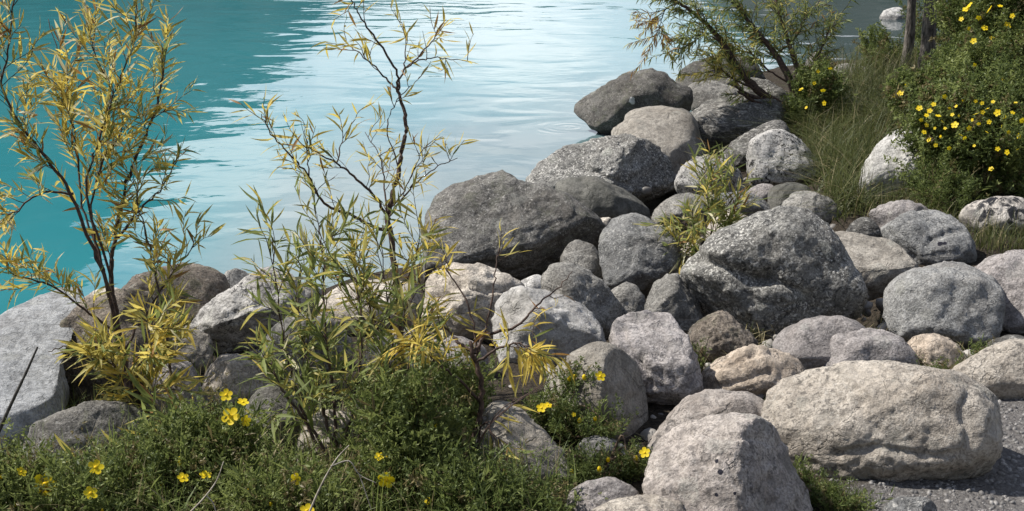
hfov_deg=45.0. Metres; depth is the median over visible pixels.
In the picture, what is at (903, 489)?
ground
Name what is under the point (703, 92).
boulder
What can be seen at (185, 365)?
boulder
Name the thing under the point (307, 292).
boulder
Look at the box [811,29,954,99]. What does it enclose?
cove grass
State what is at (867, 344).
boulder
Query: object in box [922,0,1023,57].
cinquefoil shrub
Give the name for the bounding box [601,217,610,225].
boulder
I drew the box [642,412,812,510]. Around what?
boulder
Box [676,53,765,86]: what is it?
boulder
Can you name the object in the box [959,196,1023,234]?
boulder
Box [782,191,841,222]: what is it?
boulder
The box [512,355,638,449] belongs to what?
cinquefoil shrub
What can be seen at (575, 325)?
boulder
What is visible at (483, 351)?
boulder
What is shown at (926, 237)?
boulder
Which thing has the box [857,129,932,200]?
boulder
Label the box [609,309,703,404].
boulder
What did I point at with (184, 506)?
foreground grass
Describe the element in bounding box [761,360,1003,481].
boulder
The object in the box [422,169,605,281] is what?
boulder
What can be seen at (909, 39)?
conifer tree
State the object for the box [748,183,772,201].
boulder
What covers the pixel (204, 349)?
boulder
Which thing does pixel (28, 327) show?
boulder
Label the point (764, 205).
boulder
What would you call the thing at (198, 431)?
cinquefoil shrub
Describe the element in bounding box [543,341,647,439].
boulder
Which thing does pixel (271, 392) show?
boulder
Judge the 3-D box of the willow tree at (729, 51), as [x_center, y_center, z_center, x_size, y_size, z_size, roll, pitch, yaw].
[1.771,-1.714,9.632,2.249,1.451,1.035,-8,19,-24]
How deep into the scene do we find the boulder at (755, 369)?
4.22 m
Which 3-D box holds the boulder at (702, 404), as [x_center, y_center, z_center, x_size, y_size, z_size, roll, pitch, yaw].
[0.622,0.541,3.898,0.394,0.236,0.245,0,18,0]
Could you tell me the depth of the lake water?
12.41 m
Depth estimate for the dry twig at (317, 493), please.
3.06 m
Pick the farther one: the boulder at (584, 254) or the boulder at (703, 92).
the boulder at (703, 92)
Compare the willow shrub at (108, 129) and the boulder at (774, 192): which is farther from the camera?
the boulder at (774, 192)
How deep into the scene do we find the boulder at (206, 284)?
5.48 m
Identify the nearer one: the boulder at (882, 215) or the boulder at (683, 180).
the boulder at (882, 215)
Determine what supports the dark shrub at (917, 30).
on the ground at (903, 489)
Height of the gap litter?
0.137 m
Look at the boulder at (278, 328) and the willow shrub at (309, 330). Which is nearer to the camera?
the willow shrub at (309, 330)
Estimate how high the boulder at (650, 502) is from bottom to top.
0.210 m
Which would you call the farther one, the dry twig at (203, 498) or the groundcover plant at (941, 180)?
the groundcover plant at (941, 180)
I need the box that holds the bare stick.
[0,346,37,431]
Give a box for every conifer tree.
[900,0,915,68]
[917,0,936,68]
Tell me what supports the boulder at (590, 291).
on the ground at (903, 489)
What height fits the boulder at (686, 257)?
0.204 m
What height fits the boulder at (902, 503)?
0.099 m
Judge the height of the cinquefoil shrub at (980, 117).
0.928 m
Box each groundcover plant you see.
[691,336,711,372]
[792,452,893,510]
[893,141,991,215]
[915,333,994,368]
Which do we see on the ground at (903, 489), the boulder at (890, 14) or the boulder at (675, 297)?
the boulder at (675, 297)
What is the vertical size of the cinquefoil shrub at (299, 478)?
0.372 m
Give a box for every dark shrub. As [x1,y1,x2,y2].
[852,19,902,69]
[889,0,963,63]
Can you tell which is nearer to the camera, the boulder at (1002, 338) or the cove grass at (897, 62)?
the boulder at (1002, 338)
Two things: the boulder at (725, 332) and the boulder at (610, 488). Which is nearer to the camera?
the boulder at (610, 488)
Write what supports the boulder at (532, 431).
on the ground at (903, 489)
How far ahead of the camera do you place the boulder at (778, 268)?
4.99 m
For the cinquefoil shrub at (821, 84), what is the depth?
9.36 m
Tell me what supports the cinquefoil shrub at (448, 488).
on the ground at (903, 489)
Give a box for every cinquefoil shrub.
[0,417,176,510]
[70,372,284,509]
[174,428,363,510]
[318,341,501,510]
[388,329,531,448]
[393,433,607,510]
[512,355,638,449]
[538,432,652,487]
[779,54,856,133]
[878,7,1023,119]
[883,47,1023,203]
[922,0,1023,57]
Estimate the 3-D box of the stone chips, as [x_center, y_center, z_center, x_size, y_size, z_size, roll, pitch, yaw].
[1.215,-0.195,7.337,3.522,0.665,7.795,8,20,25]
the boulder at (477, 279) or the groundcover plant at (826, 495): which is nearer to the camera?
the groundcover plant at (826, 495)
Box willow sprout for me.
[630,137,769,273]
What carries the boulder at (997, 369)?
on the ground at (903, 489)
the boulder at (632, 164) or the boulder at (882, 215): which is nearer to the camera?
the boulder at (882, 215)
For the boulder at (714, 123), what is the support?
on the ground at (903, 489)
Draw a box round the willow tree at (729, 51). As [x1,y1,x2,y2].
[626,0,857,124]
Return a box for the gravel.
[811,398,1023,510]
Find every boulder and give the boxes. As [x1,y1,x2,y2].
[0,287,80,457]
[23,400,149,472]
[59,288,175,408]
[85,287,118,296]
[121,262,229,326]
[146,358,204,426]
[173,326,213,373]
[189,266,305,354]
[202,353,270,412]
[224,268,249,287]
[244,383,305,463]
[261,313,352,380]
[293,409,368,470]
[301,282,324,313]
[318,279,421,333]
[362,328,437,380]
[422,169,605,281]
[422,262,524,344]
[435,335,489,375]
[475,400,571,489]
[491,285,605,367]
[521,274,540,288]
[525,133,674,205]
[540,261,621,340]
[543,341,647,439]
[555,176,650,219]
[560,239,601,278]
[566,477,638,510]
[574,68,692,134]
[577,435,627,460]
[590,494,684,510]
[598,213,680,298]
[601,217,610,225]
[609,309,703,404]
[611,105,704,193]
[611,281,645,314]
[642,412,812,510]
[644,273,702,333]
[647,389,764,451]
[651,192,707,231]
[674,155,745,195]
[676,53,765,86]
[678,240,700,272]
[679,205,867,344]
[688,80,739,110]
[688,310,758,362]
[690,94,785,155]
[701,344,804,396]
[706,209,747,238]
[713,190,770,215]
[723,120,790,171]
[738,77,789,102]
[746,129,819,186]
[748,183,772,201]
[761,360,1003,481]
[767,182,809,208]
[772,315,864,369]
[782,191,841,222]
[805,51,834,69]
[821,328,919,366]
[834,63,865,72]
[835,231,918,300]
[846,217,881,236]
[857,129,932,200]
[869,200,928,230]
[879,7,905,19]
[880,209,976,265]
[882,261,1005,350]
[882,496,936,510]
[907,333,967,367]
[952,338,1023,398]
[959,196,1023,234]
[975,249,1023,333]
[987,335,1023,345]
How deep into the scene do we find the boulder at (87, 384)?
4.54 m
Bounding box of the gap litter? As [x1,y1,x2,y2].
[704,311,971,399]
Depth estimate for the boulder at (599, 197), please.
7.52 m
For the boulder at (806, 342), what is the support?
on the ground at (903, 489)
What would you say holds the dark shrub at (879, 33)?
on the ground at (903, 489)
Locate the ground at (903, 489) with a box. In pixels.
[115,55,1023,510]
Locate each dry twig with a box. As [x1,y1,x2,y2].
[191,461,223,510]
[309,445,375,510]
[474,375,559,451]
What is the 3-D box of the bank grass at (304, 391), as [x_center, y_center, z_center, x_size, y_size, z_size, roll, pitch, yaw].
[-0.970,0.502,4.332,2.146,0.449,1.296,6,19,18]
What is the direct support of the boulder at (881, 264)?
on the ground at (903, 489)
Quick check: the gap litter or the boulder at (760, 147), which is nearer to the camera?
the gap litter
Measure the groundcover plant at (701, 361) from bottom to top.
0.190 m
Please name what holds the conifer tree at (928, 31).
on the ground at (903, 489)
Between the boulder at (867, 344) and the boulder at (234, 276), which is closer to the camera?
the boulder at (867, 344)
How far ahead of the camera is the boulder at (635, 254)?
5.91 m
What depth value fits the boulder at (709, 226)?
6.61 m
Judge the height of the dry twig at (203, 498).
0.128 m
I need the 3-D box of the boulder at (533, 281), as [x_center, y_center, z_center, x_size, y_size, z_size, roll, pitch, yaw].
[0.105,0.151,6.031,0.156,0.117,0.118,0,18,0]
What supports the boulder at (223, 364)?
on the ground at (903, 489)
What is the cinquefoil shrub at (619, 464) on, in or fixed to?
on the ground at (903, 489)
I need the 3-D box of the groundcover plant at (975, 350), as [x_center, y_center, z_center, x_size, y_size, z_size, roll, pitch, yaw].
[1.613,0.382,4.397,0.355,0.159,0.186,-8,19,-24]
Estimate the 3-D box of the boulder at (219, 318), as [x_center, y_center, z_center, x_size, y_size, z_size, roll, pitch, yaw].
[-1.125,0.279,5.263,0.487,0.430,0.346,-9,20,-26]
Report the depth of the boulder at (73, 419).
3.88 m
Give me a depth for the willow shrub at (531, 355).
3.64 m
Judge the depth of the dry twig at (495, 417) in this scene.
3.54 m
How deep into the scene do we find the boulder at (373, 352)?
4.55 m
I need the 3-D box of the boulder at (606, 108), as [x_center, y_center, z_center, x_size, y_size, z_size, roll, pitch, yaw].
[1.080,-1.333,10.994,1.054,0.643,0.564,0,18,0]
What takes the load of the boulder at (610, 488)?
on the ground at (903, 489)
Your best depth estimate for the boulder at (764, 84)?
10.25 m
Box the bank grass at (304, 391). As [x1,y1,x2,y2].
[67,342,502,424]
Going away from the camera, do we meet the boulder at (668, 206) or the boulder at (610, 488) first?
the boulder at (610, 488)
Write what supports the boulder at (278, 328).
on the ground at (903, 489)
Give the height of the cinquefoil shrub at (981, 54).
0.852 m
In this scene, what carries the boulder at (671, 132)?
on the ground at (903, 489)
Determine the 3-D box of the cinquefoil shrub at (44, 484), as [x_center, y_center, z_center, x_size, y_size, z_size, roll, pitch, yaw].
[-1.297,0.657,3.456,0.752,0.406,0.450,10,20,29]
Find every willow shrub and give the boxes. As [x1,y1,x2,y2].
[0,0,224,465]
[229,0,488,376]
[229,167,455,460]
[364,217,574,479]
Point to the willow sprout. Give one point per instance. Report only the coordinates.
(720, 211)
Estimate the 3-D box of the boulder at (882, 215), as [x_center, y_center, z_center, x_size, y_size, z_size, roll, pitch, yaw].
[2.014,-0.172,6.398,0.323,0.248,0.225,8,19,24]
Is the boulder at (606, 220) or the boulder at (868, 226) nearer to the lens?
the boulder at (868, 226)
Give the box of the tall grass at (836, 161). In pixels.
[708,49,924,221]
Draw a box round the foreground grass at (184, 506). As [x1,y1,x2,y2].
[0,390,584,510]
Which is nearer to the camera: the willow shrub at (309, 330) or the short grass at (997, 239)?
the willow shrub at (309, 330)
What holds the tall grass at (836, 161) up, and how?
on the ground at (903, 489)
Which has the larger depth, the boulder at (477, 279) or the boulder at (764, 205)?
the boulder at (764, 205)
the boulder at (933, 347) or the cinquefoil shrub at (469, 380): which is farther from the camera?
the boulder at (933, 347)
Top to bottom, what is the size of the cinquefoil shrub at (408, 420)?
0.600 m
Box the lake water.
[0,0,955,314]
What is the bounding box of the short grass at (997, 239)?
[840,175,1023,255]
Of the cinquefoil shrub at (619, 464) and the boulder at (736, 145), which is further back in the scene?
the boulder at (736, 145)
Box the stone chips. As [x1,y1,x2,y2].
[246,152,973,455]
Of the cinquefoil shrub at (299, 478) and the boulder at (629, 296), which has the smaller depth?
the cinquefoil shrub at (299, 478)
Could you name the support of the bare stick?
on the ground at (903, 489)
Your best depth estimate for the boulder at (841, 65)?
12.03 m
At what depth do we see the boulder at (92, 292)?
6.50 m
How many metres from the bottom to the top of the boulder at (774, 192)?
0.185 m
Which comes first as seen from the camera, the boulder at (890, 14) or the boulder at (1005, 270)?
the boulder at (1005, 270)
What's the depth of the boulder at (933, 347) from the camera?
4.44 m
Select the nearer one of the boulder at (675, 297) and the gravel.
the gravel
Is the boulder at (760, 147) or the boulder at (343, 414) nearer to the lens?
the boulder at (343, 414)
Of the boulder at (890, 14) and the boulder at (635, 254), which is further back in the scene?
the boulder at (890, 14)
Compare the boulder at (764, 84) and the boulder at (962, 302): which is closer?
the boulder at (962, 302)
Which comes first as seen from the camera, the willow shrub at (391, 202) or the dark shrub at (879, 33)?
the willow shrub at (391, 202)
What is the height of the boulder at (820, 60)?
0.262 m
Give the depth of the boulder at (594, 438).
3.79 m
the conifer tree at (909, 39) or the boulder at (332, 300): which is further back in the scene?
the conifer tree at (909, 39)

